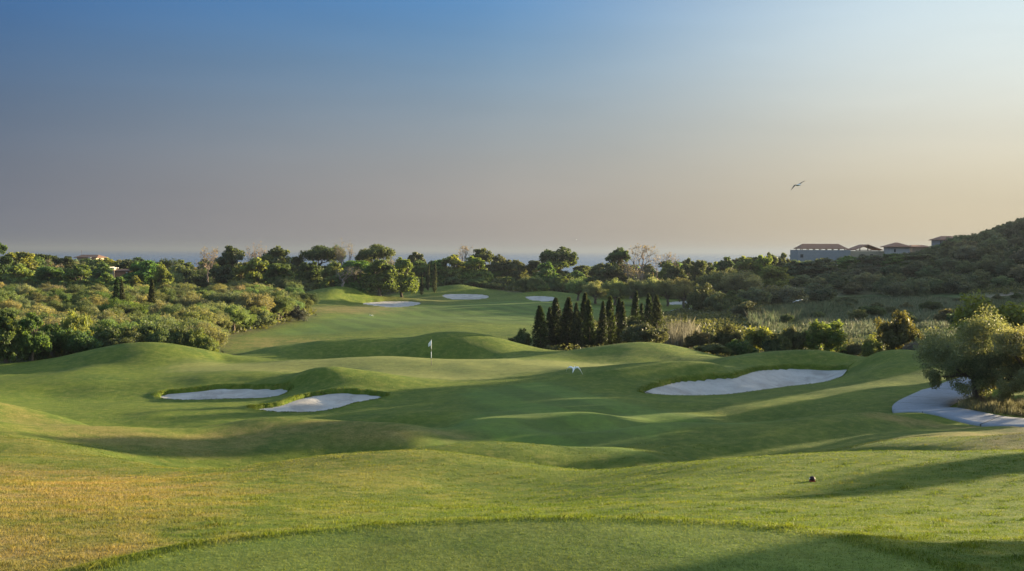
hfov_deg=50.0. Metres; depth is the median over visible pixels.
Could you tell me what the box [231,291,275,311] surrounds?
olive tree
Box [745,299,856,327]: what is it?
reeds
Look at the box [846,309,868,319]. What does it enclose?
shrub
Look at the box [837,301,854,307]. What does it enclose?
shrub
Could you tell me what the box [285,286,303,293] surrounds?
olive tree
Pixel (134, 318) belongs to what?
olive tree
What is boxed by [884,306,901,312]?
shrub
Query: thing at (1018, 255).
shrub
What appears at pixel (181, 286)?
olive tree
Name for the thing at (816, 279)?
shrub
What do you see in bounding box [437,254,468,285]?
broadleaf tree
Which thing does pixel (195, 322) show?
olive tree
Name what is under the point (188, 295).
olive tree
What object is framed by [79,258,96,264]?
broadleaf tree
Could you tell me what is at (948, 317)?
shrub
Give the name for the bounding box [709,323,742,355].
shrub
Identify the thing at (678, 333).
reeds
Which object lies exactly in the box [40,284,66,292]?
olive tree
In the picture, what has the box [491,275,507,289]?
olive tree
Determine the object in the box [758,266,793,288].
broadleaf tree
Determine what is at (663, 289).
olive tree
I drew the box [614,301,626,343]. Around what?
cypress tree
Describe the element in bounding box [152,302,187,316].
olive tree
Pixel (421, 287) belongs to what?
cypress tree
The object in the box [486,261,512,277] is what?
olive tree
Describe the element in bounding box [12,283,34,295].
olive tree
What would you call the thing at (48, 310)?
olive tree
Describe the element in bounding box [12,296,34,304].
olive tree
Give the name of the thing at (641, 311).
cypress tree
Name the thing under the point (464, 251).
bare tree
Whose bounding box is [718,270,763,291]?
olive tree
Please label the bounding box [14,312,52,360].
broadleaf tree
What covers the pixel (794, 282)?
shrub
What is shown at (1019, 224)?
shrub
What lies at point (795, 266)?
broadleaf tree
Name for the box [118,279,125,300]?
cypress tree
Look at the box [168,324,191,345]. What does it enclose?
shrub
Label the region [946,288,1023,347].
bush
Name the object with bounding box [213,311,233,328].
olive tree
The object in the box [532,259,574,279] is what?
broadleaf tree
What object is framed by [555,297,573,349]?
cypress tree
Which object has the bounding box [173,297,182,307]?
olive tree
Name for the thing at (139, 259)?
broadleaf tree
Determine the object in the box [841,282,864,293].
shrub
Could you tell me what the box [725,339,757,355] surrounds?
shrub
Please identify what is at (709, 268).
broadleaf tree
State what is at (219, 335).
olive tree
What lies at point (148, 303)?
olive tree
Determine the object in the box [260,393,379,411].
sand bunker
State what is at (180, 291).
olive tree
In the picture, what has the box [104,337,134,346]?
shrub
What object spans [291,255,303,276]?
broadleaf tree
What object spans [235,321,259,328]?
shrub
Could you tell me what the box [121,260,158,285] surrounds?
broadleaf tree
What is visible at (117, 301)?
olive tree
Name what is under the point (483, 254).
broadleaf tree
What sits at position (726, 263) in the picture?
broadleaf tree
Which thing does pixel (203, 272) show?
olive tree
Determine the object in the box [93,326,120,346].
shrub
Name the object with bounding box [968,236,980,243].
shrub
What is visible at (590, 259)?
sea
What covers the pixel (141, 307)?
olive tree
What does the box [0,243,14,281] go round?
broadleaf tree
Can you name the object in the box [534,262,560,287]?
broadleaf tree
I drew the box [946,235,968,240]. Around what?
shrub
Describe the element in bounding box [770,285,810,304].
shrub
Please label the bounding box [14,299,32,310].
olive tree
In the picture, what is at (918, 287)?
shrub
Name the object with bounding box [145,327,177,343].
shrub
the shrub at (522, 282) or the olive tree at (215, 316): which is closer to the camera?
the olive tree at (215, 316)
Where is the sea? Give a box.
[0,250,789,272]
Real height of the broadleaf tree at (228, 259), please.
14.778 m
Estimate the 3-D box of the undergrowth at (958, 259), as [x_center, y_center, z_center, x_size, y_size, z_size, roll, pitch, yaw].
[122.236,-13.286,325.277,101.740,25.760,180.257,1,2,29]
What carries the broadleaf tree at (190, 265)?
on the ground at (472, 377)
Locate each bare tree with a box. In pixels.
[193,246,217,281]
[244,243,267,261]
[331,238,355,265]
[333,266,363,286]
[457,244,471,263]
[617,243,660,281]
[651,252,679,280]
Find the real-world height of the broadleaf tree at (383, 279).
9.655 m
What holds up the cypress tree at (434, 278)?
on the ground at (472, 377)
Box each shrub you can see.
[27,331,56,357]
[37,322,77,358]
[40,259,64,267]
[60,308,93,348]
[65,330,103,351]
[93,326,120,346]
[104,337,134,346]
[116,326,145,342]
[131,318,161,341]
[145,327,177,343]
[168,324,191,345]
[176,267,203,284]
[184,327,207,348]
[199,336,219,351]
[216,322,242,329]
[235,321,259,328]
[249,309,279,326]
[285,305,306,320]
[319,282,330,288]
[416,277,431,287]
[444,276,461,284]
[503,276,514,287]
[514,276,537,292]
[514,328,532,345]
[526,275,545,288]
[531,283,549,290]
[546,276,561,291]
[553,276,565,290]
[561,277,584,289]
[620,322,669,342]
[625,315,640,328]
[683,330,711,347]
[684,282,715,309]
[693,343,734,354]
[703,291,734,312]
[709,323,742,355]
[720,290,748,305]
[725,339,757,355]
[730,300,766,316]
[736,287,772,307]
[756,284,785,305]
[761,333,792,351]
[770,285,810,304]
[778,325,806,349]
[780,314,793,321]
[783,278,798,286]
[795,274,810,283]
[796,282,837,303]
[807,276,827,286]
[812,266,827,276]
[813,311,825,317]
[834,297,858,303]
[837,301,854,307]
[839,343,862,355]
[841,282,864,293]
[845,268,871,278]
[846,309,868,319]
[853,271,881,287]
[858,305,887,316]
[865,265,884,275]
[869,302,883,305]
[873,310,924,349]
[878,281,913,297]
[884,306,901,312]
[899,260,927,275]
[899,302,913,307]
[901,277,930,295]
[902,341,924,349]
[907,315,920,322]
[915,265,941,277]
[917,276,936,281]
[918,301,942,309]
[927,278,949,293]
[928,243,941,248]
[931,308,955,321]
[935,257,957,268]
[941,240,955,246]
[942,276,975,293]
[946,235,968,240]
[946,313,954,323]
[947,244,969,257]
[954,239,977,247]
[954,245,980,258]
[955,260,975,271]
[961,274,990,289]
[962,235,973,240]
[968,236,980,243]
[969,269,992,279]
[973,257,999,271]
[976,243,1004,257]
[979,230,1000,240]
[981,234,1008,245]
[982,253,1000,264]
[990,275,1013,286]
[991,294,1004,299]
[993,226,1007,234]
[994,258,1019,274]
[1001,222,1014,227]
[1001,227,1018,236]
[1007,264,1023,277]
[1008,247,1023,262]
[1009,293,1023,298]
[1011,219,1023,228]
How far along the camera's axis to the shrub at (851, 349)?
111.60 m
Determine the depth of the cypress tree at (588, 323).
122.85 m
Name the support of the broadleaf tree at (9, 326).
on the ground at (472, 377)
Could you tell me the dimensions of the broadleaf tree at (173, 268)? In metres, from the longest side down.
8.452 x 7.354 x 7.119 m
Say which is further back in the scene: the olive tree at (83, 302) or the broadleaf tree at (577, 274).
the broadleaf tree at (577, 274)
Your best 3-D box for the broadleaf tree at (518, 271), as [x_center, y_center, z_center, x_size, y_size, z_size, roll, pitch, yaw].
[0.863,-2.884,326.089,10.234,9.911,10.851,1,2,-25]
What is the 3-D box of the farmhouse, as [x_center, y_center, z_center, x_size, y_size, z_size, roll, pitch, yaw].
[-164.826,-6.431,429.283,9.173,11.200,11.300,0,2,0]
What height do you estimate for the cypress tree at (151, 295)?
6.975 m
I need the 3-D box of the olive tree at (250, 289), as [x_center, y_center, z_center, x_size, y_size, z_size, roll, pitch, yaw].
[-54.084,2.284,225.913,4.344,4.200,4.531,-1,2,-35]
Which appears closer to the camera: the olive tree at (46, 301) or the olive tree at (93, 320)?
the olive tree at (93, 320)
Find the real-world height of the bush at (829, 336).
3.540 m
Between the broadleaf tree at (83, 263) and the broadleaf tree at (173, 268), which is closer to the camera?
the broadleaf tree at (83, 263)
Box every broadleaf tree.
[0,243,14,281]
[0,251,39,275]
[0,263,36,285]
[0,309,28,362]
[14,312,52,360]
[31,266,64,285]
[33,253,51,261]
[52,256,75,268]
[56,264,93,288]
[72,261,92,279]
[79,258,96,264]
[86,258,103,269]
[87,261,112,283]
[93,272,115,287]
[103,257,120,268]
[109,277,127,285]
[115,259,132,268]
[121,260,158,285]
[128,275,144,286]
[132,257,144,262]
[151,262,174,286]
[169,265,185,272]
[176,265,189,270]
[179,262,197,274]
[191,276,210,287]
[197,261,209,272]
[208,245,244,285]
[227,262,247,284]
[239,257,268,284]
[248,245,296,278]
[262,263,297,287]
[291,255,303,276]
[293,261,321,288]
[316,261,343,288]
[332,260,375,292]
[359,259,399,295]
[392,257,419,296]
[407,251,426,265]
[408,259,438,281]
[430,259,446,281]
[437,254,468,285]
[459,256,493,285]
[470,248,495,270]
[485,254,512,280]
[502,260,529,280]
[526,260,540,276]
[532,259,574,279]
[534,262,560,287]
[539,246,578,270]
[568,270,585,279]
[571,265,591,277]
[585,262,604,284]
[591,263,632,292]
[602,247,638,283]
[621,262,647,298]
[639,263,654,279]
[645,268,660,279]
[657,261,672,279]
[658,259,670,267]
[663,265,696,298]
[680,257,694,275]
[688,260,707,284]
[692,265,716,290]
[715,256,734,271]
[732,258,738,270]
[733,256,760,276]
[751,255,772,277]
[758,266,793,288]
[766,252,778,265]
[775,252,790,266]
[783,260,812,277]
[799,257,840,277]
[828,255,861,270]
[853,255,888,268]
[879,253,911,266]
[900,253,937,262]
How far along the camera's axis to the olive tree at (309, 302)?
204.07 m
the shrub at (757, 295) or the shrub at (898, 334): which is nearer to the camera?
the shrub at (898, 334)
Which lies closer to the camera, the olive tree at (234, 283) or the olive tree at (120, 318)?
the olive tree at (120, 318)
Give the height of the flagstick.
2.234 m
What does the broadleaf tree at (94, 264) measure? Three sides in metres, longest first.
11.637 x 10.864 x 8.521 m
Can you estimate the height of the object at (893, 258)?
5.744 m
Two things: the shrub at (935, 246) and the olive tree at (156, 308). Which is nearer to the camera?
the olive tree at (156, 308)
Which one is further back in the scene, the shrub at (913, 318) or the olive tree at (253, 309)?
the olive tree at (253, 309)
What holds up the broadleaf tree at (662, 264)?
on the ground at (472, 377)
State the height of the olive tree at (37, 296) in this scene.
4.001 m
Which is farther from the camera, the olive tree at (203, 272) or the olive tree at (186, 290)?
the olive tree at (203, 272)
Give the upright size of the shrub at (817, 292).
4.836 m
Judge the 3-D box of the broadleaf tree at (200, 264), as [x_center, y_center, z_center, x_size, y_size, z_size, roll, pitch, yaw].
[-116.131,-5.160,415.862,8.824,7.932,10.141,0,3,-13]
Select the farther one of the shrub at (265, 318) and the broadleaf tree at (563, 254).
the broadleaf tree at (563, 254)
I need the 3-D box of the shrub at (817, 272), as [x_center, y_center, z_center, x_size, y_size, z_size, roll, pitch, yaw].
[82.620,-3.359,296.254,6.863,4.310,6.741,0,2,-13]
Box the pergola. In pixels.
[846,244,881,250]
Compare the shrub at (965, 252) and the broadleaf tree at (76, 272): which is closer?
the broadleaf tree at (76, 272)
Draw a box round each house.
[113,269,131,277]
[909,245,928,252]
[930,236,955,245]
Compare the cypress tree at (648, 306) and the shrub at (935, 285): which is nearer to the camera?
the cypress tree at (648, 306)
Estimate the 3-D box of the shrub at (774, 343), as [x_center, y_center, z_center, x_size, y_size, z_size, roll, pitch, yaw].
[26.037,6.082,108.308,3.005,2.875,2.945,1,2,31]
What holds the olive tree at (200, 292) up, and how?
on the ground at (472, 377)
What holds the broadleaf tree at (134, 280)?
on the ground at (472, 377)
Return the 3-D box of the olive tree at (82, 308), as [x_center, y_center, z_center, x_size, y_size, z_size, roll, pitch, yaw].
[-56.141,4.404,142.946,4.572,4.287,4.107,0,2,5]
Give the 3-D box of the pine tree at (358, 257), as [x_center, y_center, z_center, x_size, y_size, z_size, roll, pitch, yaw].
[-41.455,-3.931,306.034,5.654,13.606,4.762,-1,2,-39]
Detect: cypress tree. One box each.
[111,277,119,300]
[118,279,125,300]
[146,279,156,303]
[419,276,423,294]
[425,265,429,289]
[431,262,436,291]
[530,305,549,348]
[545,307,555,349]
[550,297,564,346]
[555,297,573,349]
[569,302,583,349]
[577,292,586,340]
[581,299,596,346]
[594,301,609,345]
[599,296,617,344]
[613,298,623,343]
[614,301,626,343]
[629,290,641,319]
[639,303,644,322]
[641,293,653,324]
[648,295,664,328]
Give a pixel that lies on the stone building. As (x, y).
(805, 255)
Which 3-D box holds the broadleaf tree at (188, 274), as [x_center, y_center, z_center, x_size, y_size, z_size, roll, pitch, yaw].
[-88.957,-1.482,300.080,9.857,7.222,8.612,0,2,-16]
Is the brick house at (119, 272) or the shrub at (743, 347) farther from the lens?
the brick house at (119, 272)
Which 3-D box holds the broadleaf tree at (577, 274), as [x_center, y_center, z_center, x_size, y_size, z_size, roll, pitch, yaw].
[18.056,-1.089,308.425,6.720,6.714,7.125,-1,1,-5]
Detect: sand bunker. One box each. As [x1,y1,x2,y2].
[161,389,286,399]
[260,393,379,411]
[363,301,420,306]
[442,294,487,298]
[526,296,553,300]
[645,369,845,394]
[669,301,686,304]
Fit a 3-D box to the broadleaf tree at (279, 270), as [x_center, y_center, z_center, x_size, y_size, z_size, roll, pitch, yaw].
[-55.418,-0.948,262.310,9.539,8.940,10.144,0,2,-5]
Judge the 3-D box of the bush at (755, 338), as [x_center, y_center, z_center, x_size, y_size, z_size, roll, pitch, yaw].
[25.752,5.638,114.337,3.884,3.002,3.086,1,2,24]
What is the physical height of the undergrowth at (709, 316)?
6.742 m
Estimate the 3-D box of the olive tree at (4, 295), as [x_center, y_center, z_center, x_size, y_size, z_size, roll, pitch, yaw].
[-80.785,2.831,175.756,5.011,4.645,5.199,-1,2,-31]
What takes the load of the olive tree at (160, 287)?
on the ground at (472, 377)
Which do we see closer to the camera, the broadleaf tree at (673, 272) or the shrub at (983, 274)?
the shrub at (983, 274)
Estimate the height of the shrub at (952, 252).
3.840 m
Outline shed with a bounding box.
[109,267,118,277]
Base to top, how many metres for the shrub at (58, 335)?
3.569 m
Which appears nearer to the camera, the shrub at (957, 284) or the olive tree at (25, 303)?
the olive tree at (25, 303)
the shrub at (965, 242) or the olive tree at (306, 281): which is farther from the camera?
the shrub at (965, 242)
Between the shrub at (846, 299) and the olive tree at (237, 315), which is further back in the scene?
the shrub at (846, 299)
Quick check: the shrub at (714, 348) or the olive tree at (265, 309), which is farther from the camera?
the olive tree at (265, 309)
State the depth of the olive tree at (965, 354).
60.42 m
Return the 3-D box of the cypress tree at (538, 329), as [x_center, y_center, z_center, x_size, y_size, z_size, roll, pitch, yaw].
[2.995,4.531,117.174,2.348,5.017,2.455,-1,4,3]
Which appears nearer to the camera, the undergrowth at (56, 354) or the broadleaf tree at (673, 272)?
the undergrowth at (56, 354)
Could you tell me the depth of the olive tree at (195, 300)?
164.47 m
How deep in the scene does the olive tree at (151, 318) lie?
121.95 m
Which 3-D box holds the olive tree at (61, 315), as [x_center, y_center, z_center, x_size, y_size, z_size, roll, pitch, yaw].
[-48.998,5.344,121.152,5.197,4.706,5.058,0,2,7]
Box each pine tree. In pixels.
[299,245,338,269]
[325,245,345,267]
[354,248,372,261]
[358,243,395,293]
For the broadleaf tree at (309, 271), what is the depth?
273.26 m
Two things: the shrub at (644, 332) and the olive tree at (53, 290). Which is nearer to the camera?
the shrub at (644, 332)
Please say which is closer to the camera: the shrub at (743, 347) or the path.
the path
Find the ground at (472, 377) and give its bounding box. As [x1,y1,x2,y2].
[0,229,1023,570]
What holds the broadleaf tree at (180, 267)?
on the ground at (472, 377)
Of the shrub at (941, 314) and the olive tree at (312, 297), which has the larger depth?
the olive tree at (312, 297)
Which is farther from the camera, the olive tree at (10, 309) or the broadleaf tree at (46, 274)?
the broadleaf tree at (46, 274)
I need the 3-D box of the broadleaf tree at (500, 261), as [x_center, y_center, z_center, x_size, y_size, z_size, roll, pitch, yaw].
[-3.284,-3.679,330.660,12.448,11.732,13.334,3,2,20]
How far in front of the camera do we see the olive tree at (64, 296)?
182.26 m
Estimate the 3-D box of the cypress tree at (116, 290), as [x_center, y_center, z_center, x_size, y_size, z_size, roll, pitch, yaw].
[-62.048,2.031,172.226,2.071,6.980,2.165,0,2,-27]
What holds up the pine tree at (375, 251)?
on the ground at (472, 377)
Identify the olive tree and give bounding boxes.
[0,283,18,289]
[0,290,21,305]
[0,299,21,310]
[3,286,15,292]
[4,307,28,314]
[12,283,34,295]
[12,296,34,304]
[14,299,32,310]
[17,300,30,310]
[17,306,67,318]
[18,303,55,315]
[21,288,45,296]
[26,291,47,300]
[33,256,53,266]
[33,315,61,356]
[35,281,50,290]
[38,312,57,320]
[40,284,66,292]
[40,294,61,303]
[46,300,71,312]
[47,290,72,302]
[49,287,62,293]
[53,312,68,319]
[60,283,80,293]
[60,300,73,306]
[63,303,95,315]
[65,293,80,303]
[71,299,103,309]
[72,294,89,304]
[75,289,98,298]
[77,311,96,318]
[80,294,108,306]
[85,305,99,312]
[86,291,111,298]
[87,286,106,291]
[88,288,113,296]
[88,316,136,338]
[89,316,102,328]
[93,309,130,324]
[94,304,136,318]
[98,297,127,311]
[109,284,137,290]
[110,291,135,302]
[110,303,141,315]
[113,300,147,313]
[125,287,145,296]
[128,312,145,321]
[129,294,162,305]
[130,310,146,318]
[133,283,149,288]
[133,312,182,326]
[142,301,155,315]
[147,289,171,299]
[147,300,172,314]
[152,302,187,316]
[153,258,180,270]
[153,316,180,330]
[154,282,174,289]
[156,262,184,283]
[156,286,179,301]
[159,312,183,322]
[172,289,184,295]
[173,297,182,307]
[174,287,193,296]
[175,309,214,325]
[176,282,198,290]
[176,318,202,328]
[177,305,212,317]
[178,294,212,309]
[183,291,201,298]
[186,318,229,340]
[186,323,228,347]
[190,307,223,327]
[191,321,223,337]
[193,303,219,311]
[197,269,212,280]
[197,289,211,295]
[198,290,220,301]
[204,301,242,310]
[205,283,233,292]
[208,290,240,305]
[210,288,226,294]
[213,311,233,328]
[214,304,251,333]
[229,280,251,287]
[229,284,249,290]
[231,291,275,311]
[242,310,257,331]
[243,286,258,293]
[247,305,263,313]
[252,289,297,319]
[253,284,272,290]
[260,306,272,315]
[268,299,292,319]
[273,277,301,288]
[283,281,303,289]
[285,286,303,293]
[288,294,306,306]
[292,280,313,290]
[292,300,304,308]
[297,292,319,305]
[300,297,313,308]
[465,278,486,286]
[485,282,504,288]
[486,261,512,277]
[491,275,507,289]
[563,278,590,300]
[581,281,606,303]
[600,278,628,304]
[621,277,649,301]
[643,275,659,301]
[653,278,677,305]
[668,277,695,307]
[696,267,741,293]
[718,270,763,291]
[911,303,1020,402]
[984,323,1023,401]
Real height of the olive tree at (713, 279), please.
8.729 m
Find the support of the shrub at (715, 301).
on the ground at (472, 377)
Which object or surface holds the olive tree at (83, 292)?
on the ground at (472, 377)
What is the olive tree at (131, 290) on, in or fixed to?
on the ground at (472, 377)
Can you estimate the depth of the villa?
337.83 m
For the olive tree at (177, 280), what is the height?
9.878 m
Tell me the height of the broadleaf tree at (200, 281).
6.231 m
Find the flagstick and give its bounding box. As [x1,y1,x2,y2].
[428,340,431,356]
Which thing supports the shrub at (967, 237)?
on the ground at (472, 377)
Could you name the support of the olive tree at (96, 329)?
on the ground at (472, 377)
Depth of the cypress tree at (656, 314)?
135.95 m
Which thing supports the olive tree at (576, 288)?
on the ground at (472, 377)
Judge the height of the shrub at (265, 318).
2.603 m
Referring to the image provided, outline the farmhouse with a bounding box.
[73,255,105,260]
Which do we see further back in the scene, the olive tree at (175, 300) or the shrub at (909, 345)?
the olive tree at (175, 300)
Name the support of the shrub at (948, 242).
on the ground at (472, 377)
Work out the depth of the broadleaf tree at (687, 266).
289.07 m
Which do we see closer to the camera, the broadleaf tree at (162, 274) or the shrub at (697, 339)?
the shrub at (697, 339)
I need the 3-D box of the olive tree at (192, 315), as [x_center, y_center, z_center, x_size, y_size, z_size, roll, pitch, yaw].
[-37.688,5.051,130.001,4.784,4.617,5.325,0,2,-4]
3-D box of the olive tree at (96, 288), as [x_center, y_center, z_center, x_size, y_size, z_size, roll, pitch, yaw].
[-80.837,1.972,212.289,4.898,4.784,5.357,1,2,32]
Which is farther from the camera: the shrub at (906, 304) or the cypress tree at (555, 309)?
the shrub at (906, 304)
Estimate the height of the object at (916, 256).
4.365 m
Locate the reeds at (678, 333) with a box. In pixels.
[657,313,701,349]
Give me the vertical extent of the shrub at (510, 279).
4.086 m
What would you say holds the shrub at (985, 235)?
on the ground at (472, 377)
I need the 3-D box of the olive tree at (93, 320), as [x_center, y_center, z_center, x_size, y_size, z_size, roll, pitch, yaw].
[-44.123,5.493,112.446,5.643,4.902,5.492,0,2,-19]
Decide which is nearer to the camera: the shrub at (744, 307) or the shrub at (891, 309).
the shrub at (744, 307)
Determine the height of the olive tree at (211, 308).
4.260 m
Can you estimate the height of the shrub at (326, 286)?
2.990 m
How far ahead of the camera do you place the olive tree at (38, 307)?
137.40 m
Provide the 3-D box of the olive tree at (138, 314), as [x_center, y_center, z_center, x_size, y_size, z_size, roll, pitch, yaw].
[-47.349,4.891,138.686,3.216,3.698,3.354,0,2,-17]
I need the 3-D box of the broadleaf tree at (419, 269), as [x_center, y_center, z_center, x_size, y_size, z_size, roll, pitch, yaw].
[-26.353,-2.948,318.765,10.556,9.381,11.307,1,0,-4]
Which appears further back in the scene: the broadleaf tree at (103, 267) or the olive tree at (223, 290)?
the broadleaf tree at (103, 267)
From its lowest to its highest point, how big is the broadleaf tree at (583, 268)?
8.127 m
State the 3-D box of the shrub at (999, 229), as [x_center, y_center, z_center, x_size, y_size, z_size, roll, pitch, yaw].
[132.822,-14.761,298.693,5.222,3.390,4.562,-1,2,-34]
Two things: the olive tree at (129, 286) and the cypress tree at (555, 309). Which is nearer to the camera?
the cypress tree at (555, 309)
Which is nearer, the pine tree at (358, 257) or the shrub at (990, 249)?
the shrub at (990, 249)
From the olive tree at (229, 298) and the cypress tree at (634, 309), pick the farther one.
the olive tree at (229, 298)
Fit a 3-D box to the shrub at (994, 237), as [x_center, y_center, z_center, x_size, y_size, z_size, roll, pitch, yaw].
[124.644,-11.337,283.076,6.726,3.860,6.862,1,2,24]
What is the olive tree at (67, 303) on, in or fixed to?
on the ground at (472, 377)
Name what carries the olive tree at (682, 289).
on the ground at (472, 377)
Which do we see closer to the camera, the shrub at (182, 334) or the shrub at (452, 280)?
the shrub at (182, 334)
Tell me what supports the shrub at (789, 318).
on the ground at (472, 377)
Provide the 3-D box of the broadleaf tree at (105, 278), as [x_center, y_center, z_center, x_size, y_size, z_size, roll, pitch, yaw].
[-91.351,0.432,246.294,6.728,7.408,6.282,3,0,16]
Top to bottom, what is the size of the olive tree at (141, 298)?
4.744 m
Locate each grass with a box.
[752,293,1023,350]
[956,392,1023,416]
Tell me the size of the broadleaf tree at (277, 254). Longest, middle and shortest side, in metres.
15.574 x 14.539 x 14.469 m
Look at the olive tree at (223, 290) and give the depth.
220.26 m
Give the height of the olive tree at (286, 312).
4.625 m
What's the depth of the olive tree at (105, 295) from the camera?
186.23 m
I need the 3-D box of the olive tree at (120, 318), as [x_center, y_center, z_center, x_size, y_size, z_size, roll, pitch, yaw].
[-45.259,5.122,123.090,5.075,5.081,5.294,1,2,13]
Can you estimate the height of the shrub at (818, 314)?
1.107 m
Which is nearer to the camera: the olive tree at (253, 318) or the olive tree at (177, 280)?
the olive tree at (253, 318)
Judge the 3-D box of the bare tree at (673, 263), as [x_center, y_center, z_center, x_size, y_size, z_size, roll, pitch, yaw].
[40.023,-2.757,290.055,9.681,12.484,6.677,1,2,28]
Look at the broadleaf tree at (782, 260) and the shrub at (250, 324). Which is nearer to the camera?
the shrub at (250, 324)
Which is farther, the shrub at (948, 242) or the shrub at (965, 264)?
the shrub at (948, 242)
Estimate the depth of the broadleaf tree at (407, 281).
270.49 m
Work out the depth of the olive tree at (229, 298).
168.51 m
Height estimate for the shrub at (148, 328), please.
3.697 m
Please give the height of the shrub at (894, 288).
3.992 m
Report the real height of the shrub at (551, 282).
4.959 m
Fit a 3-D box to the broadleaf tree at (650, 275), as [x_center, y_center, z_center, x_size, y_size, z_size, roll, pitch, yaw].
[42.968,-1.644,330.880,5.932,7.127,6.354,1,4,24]
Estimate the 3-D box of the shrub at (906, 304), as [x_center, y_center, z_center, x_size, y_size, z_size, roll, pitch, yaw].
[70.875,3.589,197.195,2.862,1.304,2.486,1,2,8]
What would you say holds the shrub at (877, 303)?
on the ground at (472, 377)
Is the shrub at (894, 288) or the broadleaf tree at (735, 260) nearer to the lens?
the shrub at (894, 288)
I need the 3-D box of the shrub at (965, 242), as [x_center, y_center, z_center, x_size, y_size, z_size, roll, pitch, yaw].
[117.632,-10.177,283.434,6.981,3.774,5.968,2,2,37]
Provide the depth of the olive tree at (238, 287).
232.66 m
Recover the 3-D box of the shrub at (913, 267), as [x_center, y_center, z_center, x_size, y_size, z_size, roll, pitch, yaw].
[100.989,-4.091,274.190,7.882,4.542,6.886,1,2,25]
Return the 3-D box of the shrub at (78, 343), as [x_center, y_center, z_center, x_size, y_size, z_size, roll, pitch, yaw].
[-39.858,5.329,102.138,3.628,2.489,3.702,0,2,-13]
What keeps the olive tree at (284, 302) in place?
on the ground at (472, 377)
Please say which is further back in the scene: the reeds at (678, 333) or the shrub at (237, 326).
the shrub at (237, 326)
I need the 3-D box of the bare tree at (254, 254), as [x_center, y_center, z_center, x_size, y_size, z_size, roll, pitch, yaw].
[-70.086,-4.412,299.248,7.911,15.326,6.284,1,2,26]
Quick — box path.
[892,377,1023,426]
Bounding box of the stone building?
[790,244,883,261]
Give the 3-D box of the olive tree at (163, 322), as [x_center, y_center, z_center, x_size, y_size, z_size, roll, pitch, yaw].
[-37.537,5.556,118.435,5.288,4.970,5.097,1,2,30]
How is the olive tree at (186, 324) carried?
on the ground at (472, 377)
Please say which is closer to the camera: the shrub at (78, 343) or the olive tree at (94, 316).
the shrub at (78, 343)
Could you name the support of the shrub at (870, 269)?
on the ground at (472, 377)
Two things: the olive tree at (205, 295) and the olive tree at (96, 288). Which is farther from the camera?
the olive tree at (96, 288)
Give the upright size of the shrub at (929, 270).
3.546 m
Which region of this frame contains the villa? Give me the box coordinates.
[881,242,911,253]
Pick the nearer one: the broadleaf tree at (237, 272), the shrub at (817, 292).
the shrub at (817, 292)
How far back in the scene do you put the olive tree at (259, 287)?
230.37 m
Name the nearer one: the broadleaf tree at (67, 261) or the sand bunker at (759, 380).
the sand bunker at (759, 380)
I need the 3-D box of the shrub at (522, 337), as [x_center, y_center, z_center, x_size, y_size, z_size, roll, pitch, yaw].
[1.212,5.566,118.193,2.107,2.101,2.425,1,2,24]
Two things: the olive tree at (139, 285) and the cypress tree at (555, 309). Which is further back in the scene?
the olive tree at (139, 285)
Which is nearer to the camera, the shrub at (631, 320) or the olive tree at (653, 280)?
the shrub at (631, 320)
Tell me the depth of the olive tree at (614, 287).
244.01 m
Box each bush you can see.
[742,325,772,350]
[799,319,847,351]
[860,332,883,356]
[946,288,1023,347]
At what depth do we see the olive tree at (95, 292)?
190.33 m
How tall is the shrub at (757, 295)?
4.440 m
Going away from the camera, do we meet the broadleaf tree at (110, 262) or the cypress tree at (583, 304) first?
the cypress tree at (583, 304)
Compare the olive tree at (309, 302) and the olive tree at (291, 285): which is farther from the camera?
the olive tree at (291, 285)
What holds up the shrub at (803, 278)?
on the ground at (472, 377)
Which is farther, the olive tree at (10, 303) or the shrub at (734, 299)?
the shrub at (734, 299)
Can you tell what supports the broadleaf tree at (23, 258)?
on the ground at (472, 377)
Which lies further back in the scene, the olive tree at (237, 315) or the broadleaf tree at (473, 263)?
the broadleaf tree at (473, 263)
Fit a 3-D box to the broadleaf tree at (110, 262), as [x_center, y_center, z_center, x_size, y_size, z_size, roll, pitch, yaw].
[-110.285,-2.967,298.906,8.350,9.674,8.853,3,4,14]
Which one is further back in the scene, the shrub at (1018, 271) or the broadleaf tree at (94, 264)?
the broadleaf tree at (94, 264)
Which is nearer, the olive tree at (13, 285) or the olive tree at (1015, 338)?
the olive tree at (1015, 338)
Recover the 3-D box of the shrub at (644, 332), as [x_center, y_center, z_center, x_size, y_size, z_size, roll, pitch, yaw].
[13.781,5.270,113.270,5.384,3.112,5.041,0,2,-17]
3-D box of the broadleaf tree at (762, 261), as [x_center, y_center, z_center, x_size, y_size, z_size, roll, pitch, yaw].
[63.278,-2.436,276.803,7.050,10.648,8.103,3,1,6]
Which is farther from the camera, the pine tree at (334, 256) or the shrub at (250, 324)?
the pine tree at (334, 256)
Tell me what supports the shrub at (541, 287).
on the ground at (472, 377)
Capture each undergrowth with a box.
[0,307,316,362]
[1,274,789,296]
[531,284,1023,356]
[796,225,1023,293]
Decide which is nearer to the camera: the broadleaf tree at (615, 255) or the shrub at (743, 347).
the shrub at (743, 347)
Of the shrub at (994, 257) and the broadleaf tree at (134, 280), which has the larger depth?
the shrub at (994, 257)
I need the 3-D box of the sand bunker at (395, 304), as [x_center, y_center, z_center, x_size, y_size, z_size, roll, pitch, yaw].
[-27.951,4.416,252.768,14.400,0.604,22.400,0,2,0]
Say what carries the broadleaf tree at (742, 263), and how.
on the ground at (472, 377)
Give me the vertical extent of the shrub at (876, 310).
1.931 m
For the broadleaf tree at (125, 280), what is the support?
on the ground at (472, 377)
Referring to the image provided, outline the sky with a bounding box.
[0,0,1023,252]
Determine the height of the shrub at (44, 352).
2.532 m
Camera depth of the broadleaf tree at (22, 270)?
253.90 m

